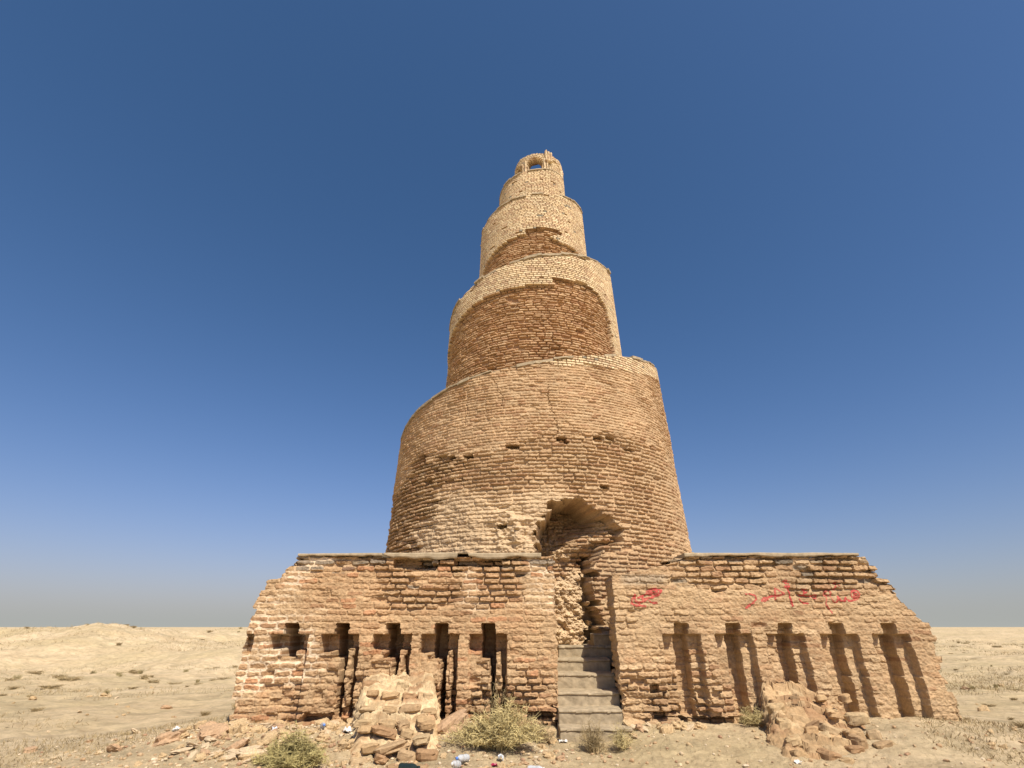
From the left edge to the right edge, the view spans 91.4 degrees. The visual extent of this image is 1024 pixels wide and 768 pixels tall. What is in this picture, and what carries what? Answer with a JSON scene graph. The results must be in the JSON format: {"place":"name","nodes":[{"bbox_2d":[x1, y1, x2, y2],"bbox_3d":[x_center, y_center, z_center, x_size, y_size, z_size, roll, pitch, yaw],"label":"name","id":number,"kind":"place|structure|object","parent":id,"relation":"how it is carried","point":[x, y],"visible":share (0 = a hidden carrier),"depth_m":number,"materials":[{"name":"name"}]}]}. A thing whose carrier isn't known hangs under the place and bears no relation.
{"place":"outdoors","nodes":[
{"label":"outdoors","id":0,"kind":"place"},
{"bbox_2d":[0,623,1023,767],"bbox_3d":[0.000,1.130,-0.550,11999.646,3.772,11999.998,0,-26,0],"label":"ground","id":1,"kind":"structure","parent":0,"point":[84,652],"depth_m":11.60,"materials":[{"name":"beige sand"}]},
{"bbox_2d":[8,685,21,689],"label":"scrub tuft","id":2,"kind":"object","parent":1,"relation":"on","point":[14,687],"visible":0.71,"depth_m":17.86,"materials":[{"name":"brown plant"}]},
{"bbox_2d":[23,746,37,752],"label":"brick fragment","id":3,"kind":"object","parent":1,"relation":"on","point":[27,749],"visible":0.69,"depth_m":7.89,"materials":[{"name":"beige brick"}]},
{"bbox_2d":[28,696,36,699],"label":"brick fragment","id":4,"kind":"object","parent":1,"relation":"on","point":[32,698],"visible":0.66,"depth_m":14.89,"materials":[{"name":"beige brick"}]},
{"bbox_2d":[27,670,45,674],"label":"scrub tuft","id":5,"kind":"object","parent":1,"relation":"on","point":[35,672],"visible":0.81,"depth_m":31.87,"materials":[{"name":"brown plant"}]},
{"bbox_2d":[29,707,45,711],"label":"scrub tuft","id":6,"kind":"object","parent":1,"relation":"on","point":[35,710],"visible":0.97,"depth_m":12.29,"materials":[{"name":"brown plant"}]},
{"bbox_2d":[38,684,65,689],"bbox_3d":[-16.800,11.027,18.212,0.637,0.147,0.864,-19,-32,34],"label":"scrub tuft","id":7,"kind":"object","parent":1,"relation":"on","point":[49,687],"visible":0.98,"depth_m":18.16,"materials":[{"name":"brown plant"}]},
{"bbox_2d":[51,674,67,677],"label":"scrub tuft","id":8,"kind":"object","parent":1,"relation":"on","point":[56,676],"visible":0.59,"depth_m":20.55,"materials":[{"name":"brown plant"}]},
{"bbox_2d":[61,676,84,680],"bbox_3d":[-17.826,11.901,20.206,0.892,0.166,0.729,10,-28,-20],"label":"scrub tuft","id":9,"kind":"object","parent":1,"relation":"on","point":[72,678],"visible":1,"depth_m":20.18,"materials":[{"name":"brown plant"}]},
{"bbox_2d":[99,693,108,696],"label":"brick fragment","id":10,"kind":"object","parent":1,"relation":"on","point":[103,694],"visible":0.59,"depth_m":15.45,"materials":[{"name":"beige brick"}]},
{"bbox_2d":[106,743,121,751],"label":"brick fragment","id":11,"kind":"object","parent":1,"relation":"on","point":[113,747],"visible":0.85,"depth_m":7.56,"materials":[{"name":"beige brick"}]},
{"bbox_2d":[131,728,140,733],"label":"brick fragment","id":12,"kind":"object","parent":1,"relation":"on","point":[133,730],"visible":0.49,"depth_m":8.93,"materials":[{"name":"brick"}]},
{"bbox_2d":[134,761,142,766],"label":"brick fragment","id":13,"kind":"object","parent":1,"relation":"on","point":[137,763],"visible":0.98,"depth_m":6.92,"materials":[{"name":"beige brick"}]},
{"bbox_2d":[139,674,150,679],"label":"scrub tuft","id":14,"kind":"object","parent":1,"relation":"on","point":[143,677],"visible":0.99,"depth_m":22.44,"materials":[{"name":"brown plant"}]},
{"bbox_2d":[145,679,159,682],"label":"scrub tuft","id":15,"kind":"object","parent":1,"relation":"on","point":[154,681],"visible":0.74,"depth_m":21.10,"materials":[{"name":"brown plant"}]},
{"bbox_2d":[158,752,167,757],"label":"brick fragment","id":16,"kind":"object","parent":1,"relation":"on","point":[162,754],"visible":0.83,"depth_m":7.23,"materials":[{"name":"beige brick"}]},
{"bbox_2d":[161,705,172,708],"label":"brick fragment","id":17,"kind":"object","parent":1,"relation":"on","point":[166,707],"visible":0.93,"depth_m":12.98,"materials":[{"name":"beige brick"}]},
{"bbox_2d":[152,730,183,746],"bbox_3d":[-5.362,5.536,7.773,0.472,0.210,0.396,-5,-34,-15],"label":"brick fragment","id":18,"kind":"object","parent":1,"relation":"on","point":[167,737],"visible":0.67,"depth_m":7.67,"materials":[{"name":"beige brick"}]},
{"bbox_2d":[170,747,193,753],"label":"brick fragment","id":19,"kind":"object","parent":1,"relation":"on","point":[181,750],"visible":0.91,"depth_m":7.30,"materials":[{"name":"brick"}]},
{"bbox_2d":[180,732,190,740],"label":"brick fragment","id":20,"kind":"object","parent":1,"relation":"on","point":[184,736],"visible":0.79,"depth_m":7.79,"materials":[{"name":"beige brick"}]},
{"bbox_2d":[186,741,198,748],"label":"brick fragment","id":21,"kind":"object","parent":1,"relation":"on","point":[192,744],"visible":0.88,"depth_m":7.44,"materials":[{"name":"brick"}]},
{"bbox_2d":[187,750,197,757],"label":"brick fragment","id":22,"kind":"object","parent":1,"relation":"on","point":[192,754],"visible":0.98,"depth_m":7.16,"materials":[{"name":"brick"}]},
{"bbox_2d":[193,752,205,761],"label":"brick fragment","id":23,"kind":"object","parent":1,"relation":"on","point":[199,757],"visible":0.89,"depth_m":7.06,"materials":[{"name":"beige brick"}]},
{"bbox_2d":[193,720,206,728],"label":"brick fragment","id":24,"kind":"object","parent":1,"relation":"on","point":[196,725],"visible":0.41,"depth_m":8.39,"materials":[{"name":"beige brick"}]},
{"bbox_2d":[200,742,208,748],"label":"brick fragment","id":25,"kind":"object","parent":1,"relation":"on","point":[205,746],"visible":0.83,"depth_m":7.43,"materials":[{"name":"brick"}]},
{"bbox_2d":[199,710,210,716],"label":"scrub tuft","id":26,"kind":"object","parent":1,"relation":"on","point":[203,713],"visible":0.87,"depth_m":10.79,"materials":[{"name":"brown plant"}]},
{"bbox_2d":[200,748,210,756],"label":"brick fragment","id":27,"kind":"object","parent":1,"relation":"on","point":[207,751],"visible":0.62,"depth_m":7.21,"materials":[{"name":"beige brick"}]},
{"bbox_2d":[198,721,216,728],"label":"brick fragment","id":28,"kind":"object","parent":1,"relation":"on","point":[208,723],"visible":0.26,"depth_m":8.32,"materials":[{"name":"beige brick"}]},
{"bbox_2d":[204,736,216,742],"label":"brick fragment","id":29,"kind":"object","parent":1,"relation":"on","point":[209,739],"visible":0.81,"depth_m":7.63,"materials":[{"name":"brick"}]},
{"bbox_2d":[196,723,228,740],"bbox_3d":[-4.768,5.556,7.937,0.500,0.229,0.482,8,-16,-9],"label":"brick fragment","id":30,"kind":"object","parent":1,"relation":"on","point":[214,730],"visible":0.65,"depth_m":7.87,"materials":[{"name":"beige brick"}]},
{"bbox_2d":[209,750,224,755],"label":"brick fragment","id":31,"kind":"object","parent":1,"relation":"on","point":[212,753],"visible":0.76,"depth_m":7.21,"materials":[{"name":"brick"}]},
{"bbox_2d":[217,733,228,738],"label":"brick fragment","id":32,"kind":"object","parent":1,"relation":"on","point":[219,735],"visible":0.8,"depth_m":7.76,"materials":[{"name":"beige brick"}]},
{"bbox_2d":[222,754,235,760],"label":"brick fragment","id":33,"kind":"object","parent":1,"relation":"on","point":[231,757],"visible":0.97,"depth_m":7.05,"materials":[{"name":"brick"}]},
{"bbox_2d":[227,722,239,733],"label":"brick fragment","id":34,"kind":"object","parent":1,"relation":"on","point":[230,731],"visible":0.47,"depth_m":8.05,"materials":[{"name":"beige brick"}]},
{"bbox_2d":[228,749,239,756],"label":"brick fragment","id":35,"kind":"object","parent":1,"relation":"on","point":[230,751],"visible":0.63,"depth_m":7.20,"materials":[{"name":"brick"}]},
{"bbox_2d":[225,738,249,750],"bbox_3d":[-4.067,5.369,7.405,0.342,0.142,0.282,-27,-22,-33],"label":"brick fragment","id":36,"kind":"object","parent":1,"relation":"on","point":[242,742],"visible":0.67,"depth_m":7.34,"materials":[{"name":"beige brick"}]},
{"bbox_2d":[229,718,247,723],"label":"brick fragment","id":37,"kind":"object","parent":1,"relation":"on","point":[242,720],"visible":0.32,"depth_m":8.50,"materials":[{"name":"beige brick"}]},
{"bbox_2d":[232,723,249,734],"bbox_3d":[-4.361,5.580,8.060,0.261,0.181,0.257,-27,-30,9],"label":"brick fragment","id":38,"kind":"object","parent":1,"relation":"on","point":[242,728],"visible":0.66,"depth_m":7.99,"materials":[{"name":"beige brick"}]},
{"bbox_2d":[238,754,254,760],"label":"brick fragment","id":39,"kind":"object","parent":1,"relation":"on","point":[243,757],"visible":0.57,"depth_m":7.08,"materials":[{"name":"beige brick"}]},
{"bbox_2d":[243,757,253,763],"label":"brick fragment","id":40,"kind":"object","parent":1,"relation":"on","point":[248,760],"visible":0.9,"depth_m":6.97,"materials":[{"name":"brick"}]},
{"bbox_2d":[239,745,263,751],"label":"brick fragment","id":41,"kind":"object","parent":1,"relation":"on","point":[250,747],"visible":0.48,"depth_m":7.28,"materials":[{"name":"brick"}]},
{"bbox_2d":[236,749,267,755],"bbox_3d":[-3.768,5.350,7.218,0.441,0.116,0.243,25,-55,-35],"label":"brick fragment","id":42,"kind":"object","parent":1,"relation":"on","point":[249,751],"visible":0.59,"depth_m":7.17,"materials":[{"name":"brick"}]},
{"bbox_2d":[250,725,263,733],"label":"brick fragment","id":43,"kind":"object","parent":1,"relation":"on","point":[258,729],"visible":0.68,"depth_m":8.08,"materials":[{"name":"beige brick"}]},
{"bbox_2d":[261,738,270,745],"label":"brick fragment","id":44,"kind":"object","parent":1,"relation":"on","point":[263,741],"visible":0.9,"depth_m":7.56,"materials":[{"name":"beige brick"}]},
{"bbox_2d":[262,730,278,742],"bbox_3d":[-3.732,5.476,7.728,0.230,0.166,0.220,-23,-7,5],"label":"brick fragment","id":45,"kind":"object","parent":1,"relation":"on","point":[269,735],"visible":0.59,"depth_m":7.72,"materials":[{"name":"beige brick"}]},
{"bbox_2d":[270,723,284,729],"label":"brick fragment","id":46,"kind":"object","parent":1,"relation":"on","point":[278,725],"visible":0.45,"depth_m":8.39,"materials":[{"name":"beige brick"}]},
{"bbox_2d":[274,719,284,723],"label":"brick fragment","id":47,"kind":"object","parent":1,"relation":"on","point":[279,721],"visible":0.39,"depth_m":8.66,"materials":[{"name":"beige brick"}]},
{"bbox_2d":[277,728,290,738],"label":"brick fragment","id":48,"kind":"object","parent":1,"relation":"on","point":[279,731],"visible":0.52,"depth_m":7.89,"materials":[{"name":"beige brick"}]},
{"bbox_2d":[247,720,330,767],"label":"green bush","id":49,"kind":"object","parent":1,"relation":"on","point":[302,753],"visible":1,"depth_m":6.88,"materials":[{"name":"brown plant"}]},
{"bbox_2d":[305,729,314,735],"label":"brick fragment","id":50,"kind":"object","parent":1,"relation":"on","point":[309,731],"visible":0.59,"depth_m":7.97,"materials":[{"name":"beige brick"}]},
{"bbox_2d":[315,734,324,741],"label":"brick fragment","id":51,"kind":"object","parent":1,"relation":"on","point":[320,737],"visible":0.87,"depth_m":7.75,"materials":[{"name":"beige brick"}]},
{"bbox_2d":[314,717,328,725],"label":"brick fragment","id":52,"kind":"object","parent":1,"relation":"on","point":[318,722],"visible":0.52,"depth_m":8.62,"materials":[{"name":"beige brick"}]},
{"bbox_2d":[323,733,329,740],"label":"brick fragment","id":53,"kind":"object","parent":1,"relation":"on","point":[326,735],"visible":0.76,"depth_m":7.81,"materials":[{"name":"beige brick"}]},
{"bbox_2d":[325,721,336,730],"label":"brick fragment","id":54,"kind":"object","parent":1,"relation":"on","point":[330,725],"visible":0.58,"depth_m":8.17,"materials":[{"name":"beige brick"}]},
{"bbox_2d":[340,760,346,766],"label":"brick fragment","id":55,"kind":"object","parent":1,"relation":"on","point":[343,763],"visible":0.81,"depth_m":6.93,"materials":[{"name":"beige brick"}]},
{"bbox_2d":[337,741,351,749],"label":"brick fragment","id":56,"kind":"object","parent":1,"relation":"on","point":[344,745],"visible":0.94,"depth_m":7.47,"materials":[{"name":"beige brick"}]},
{"bbox_2d":[343,726,354,732],"bbox_3d":[-2.619,5.601,8.096,0.229,0.125,0.177,17,-45,-31],"label":"plastic bag","id":57,"kind":"object","parent":1,"relation":"on","point":[348,729],"visible":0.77,"depth_m":8.07,"materials":[{"name":"grey plastic"}]},
{"bbox_2d":[347,718,352,724],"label":"brick fragment","id":58,"kind":"object","parent":1,"relation":"on","point":[349,720],"visible":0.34,"depth_m":8.67,"materials":[{"name":"beige brick"}]},
{"bbox_2d":[398,763,419,767],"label":"glass bottle","id":59,"kind":"object","parent":1,"relation":"on","point":[406,765],"visible":1,"depth_m":6.71,"materials":[{"name":"grey"}]},
{"bbox_2d":[440,752,446,758],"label":"brick fragment","id":60,"kind":"object","parent":1,"relation":"on","point":[443,755],"visible":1,"depth_m":7.14,"materials":[{"name":"beige brick"}]},
{"bbox_2d":[437,709,469,733],"bbox_3d":[-1.033,5.582,8.110,0.754,0.310,0.446,-18,-22,-20],"label":"brick fragment","id":61,"kind":"object","parent":1,"relation":"on","point":[460,715],"visible":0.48,"depth_m":8.03,"materials":[{"name":"beige brick"}]},
{"bbox_2d":[451,760,460,767],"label":"plastic bottle","id":62,"kind":"object","parent":1,"relation":"on","point":[455,764],"visible":1,"depth_m":6.65,"materials":[{"name":"white plastic"}]},
{"bbox_2d":[455,754,469,761],"bbox_3d":[-0.690,5.180,6.925,0.080,0.089,0.294,-13,-37,26],"label":"plastic bottle","id":63,"kind":"object","parent":1,"relation":"on","point":[463,757],"visible":0.98,"depth_m":6.92,"materials":[{"name":"white plastic"}]},
{"bbox_2d":[439,691,546,751],"bbox_3d":[-0.269,5.176,7.686,1.679,0.829,1.070,-6,-27,13],"label":"straw bush","id":64,"kind":"object","parent":1,"relation":"on","point":[493,731],"visible":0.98,"depth_m":7.49,"materials":[{"name":"beige plant"}]},
{"bbox_2d":[479,678,506,715],"bbox_3d":[-0.352,5.523,8.717,0.639,0.697,0.338,0,-26,0],"label":"dry grass tuft","id":65,"kind":"object","parent":1,"relation":"on","point":[498,701],"visible":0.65,"depth_m":8.71,"materials":[{"name":"beige plant"}]},
{"bbox_2d":[497,761,505,767],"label":"brick fragment","id":66,"kind":"object","parent":1,"relation":"on","point":[501,764],"visible":1,"depth_m":6.88,"materials":[{"name":"beige brick"}]},
{"bbox_2d":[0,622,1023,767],"bbox_3d":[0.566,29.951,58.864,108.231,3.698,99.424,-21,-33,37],"label":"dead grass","id":67,"kind":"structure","parent":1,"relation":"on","point":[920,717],"depth_m":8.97,"materials":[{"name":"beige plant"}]},
{"bbox_2d":[528,765,544,767],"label":"plastic bottle","id":68,"kind":"object","parent":1,"relation":"on","point":[530,766],"visible":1,"depth_m":6.78,"materials":[{"name":"white plastic"}]},
{"bbox_2d":[524,707,559,743],"bbox_3d":[0.408,5.670,8.327,0.678,0.601,0.748,18,-31,-32],"label":"dark shrub","id":69,"kind":"object","parent":1,"relation":"on","point":[546,736],"visible":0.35,"depth_m":8.23,"materials":[{"name":"brown plant"}]},
{"bbox_2d":[540,727,555,740],"bbox_3d":[0.497,5.997,8.516,0.511,0.199,0.279,-3,-31,-14],"label":"brick fragment","id":70,"kind":"object","parent":1,"relation":"on","point":[550,729],"visible":0.11,"depth_m":8.53,"materials":[{"name":"beige brick"}]},
{"bbox_2d":[543,751,555,759],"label":"brick fragment","id":71,"kind":"object","parent":1,"relation":"on","point":[550,755],"visible":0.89,"depth_m":7.25,"materials":[{"name":"beige brick"}]},
{"bbox_2d":[546,733,556,743],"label":"brick fragment","id":72,"kind":"object","parent":1,"relation":"on","point":[553,741],"visible":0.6,"depth_m":8.29,"materials":[{"name":"beige brick"}]},
{"bbox_2d":[556,755,564,760],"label":"brick fragment","id":73,"kind":"object","parent":1,"relation":"on","point":[561,757],"visible":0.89,"depth_m":7.18,"materials":[{"name":"beige brick"}]},
{"bbox_2d":[573,712,612,754],"bbox_3d":[1.287,5.676,8.124,0.762,0.571,0.565,0,-26,0],"label":"dry grass tuft","id":74,"kind":"object","parent":1,"relation":"on","point":[591,741],"visible":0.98,"depth_m":8.00,"materials":[{"name":"beige plant"}]},
{"bbox_2d":[229,150,961,767],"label":"minaret","id":75,"kind":"object","parent":1,"relation":"on","point":[545,562],"visible":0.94,"depth_m":9.83,"materials":[{"name":"brick"}]},
{"bbox_2d":[608,720,637,751],"bbox_3d":[1.774,5.619,8.043,0.510,0.525,0.418,14,-29,-27],"label":"dry grass tuft","id":76,"kind":"object","parent":1,"relation":"on","point":[619,740],"visible":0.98,"depth_m":7.97,"materials":[{"name":"plant"}]},
{"bbox_2d":[623,719,631,726],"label":"brick fragment","id":77,"kind":"object","parent":1,"relation":"on","point":[626,722],"visible":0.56,"depth_m":8.59,"materials":[{"name":"beige brick"}]},
{"bbox_2d":[660,724,672,733],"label":"brick fragment","id":78,"kind":"object","parent":1,"relation":"on","point":[666,729],"visible":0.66,"depth_m":8.23,"materials":[{"name":"beige brick"}]},
{"bbox_2d":[670,721,681,729],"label":"brick fragment","id":79,"kind":"object","parent":1,"relation":"on","point":[676,726],"visible":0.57,"depth_m":8.42,"materials":[{"name":"beige brick"}]},
{"bbox_2d":[682,724,693,730],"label":"brick fragment","id":80,"kind":"object","parent":1,"relation":"on","point":[690,727],"visible":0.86,"depth_m":8.31,"materials":[{"name":"brick"}]},
{"bbox_2d":[695,722,706,729],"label":"brick fragment","id":81,"kind":"object","parent":1,"relation":"on","point":[702,726],"visible":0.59,"depth_m":8.45,"materials":[{"name":"beige brick"}]},
{"bbox_2d":[734,703,766,726],"bbox_3d":[4.121,5.655,8.574,0.581,0.453,0.554,11,-28,-22],"label":"dry grass tuft","id":82,"kind":"object","parent":1,"relation":"on","point":[754,719],"visible":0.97,"depth_m":8.55,"materials":[{"name":"plant"}]},
{"bbox_2d":[977,705,989,710],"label":"brick fragment","id":83,"kind":"object","parent":1,"relation":"on","point":[982,708],"visible":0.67,"depth_m":12.14,"materials":[{"name":"beige brick"}]},
{"bbox_2d":[986,740,995,746],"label":"brick fragment","id":84,"kind":"object","parent":1,"relation":"on","point":[991,743],"visible":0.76,"depth_m":7.64,"materials":[{"name":"beige brick"}]},
{"bbox_2d":[998,744,1007,748],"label":"brick fragment","id":85,"kind":"object","parent":1,"relation":"on","point":[1003,746],"visible":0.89,"depth_m":7.58,"materials":[{"name":"beige brick"}]},
{"bbox_2d":[1009,720,1023,728],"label":"scrub tuft","id":86,"kind":"object","parent":1,"relation":"on","point":[1021,724],"visible":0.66,"depth_m":8.94,"materials":[{"name":"brown plant"}]},
{"bbox_2d":[0,0,1023,626],"label":"sky","id":87,"kind":"structure","parent":0,"point":[240,240],"materials":[{"name":"blue"}]},
{"bbox_2d":[14,718,1023,767],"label":"gravel","id":88,"kind":"structure","parent":0,"point":[485,755],"depth_m":7.36,"materials":[{"name":"beige gravel"}]},
{"bbox_2d":[635,723,642,729],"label":"brick fragment","id":89,"kind":"object","parent":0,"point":[638,726],"visible":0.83,"depth_m":8.43,"materials":[{"name":"beige brick"}]},
{"bbox_2d":[689,723,699,729],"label":"brick fragment","id":90,"kind":"object","parent":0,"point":[696,726],"visible":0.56,"depth_m":8.43,"materials":[{"name":"beige brick"}]},
{"label":"brick fragment","id":91,"kind":"object","parent":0,"visible":0},
{"bbox_2d":[320,722,325,727],"bbox_3d":[-3.095,5.595,8.195,0.078,0.090,0.294,10,-38,-20],"label":"plastic bottle","id":92,"kind":"object","parent":91,"relation":"on","point":[323,725],"visible":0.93,"depth_m":8.13,"materials":[{"name":"white"}]}
]}

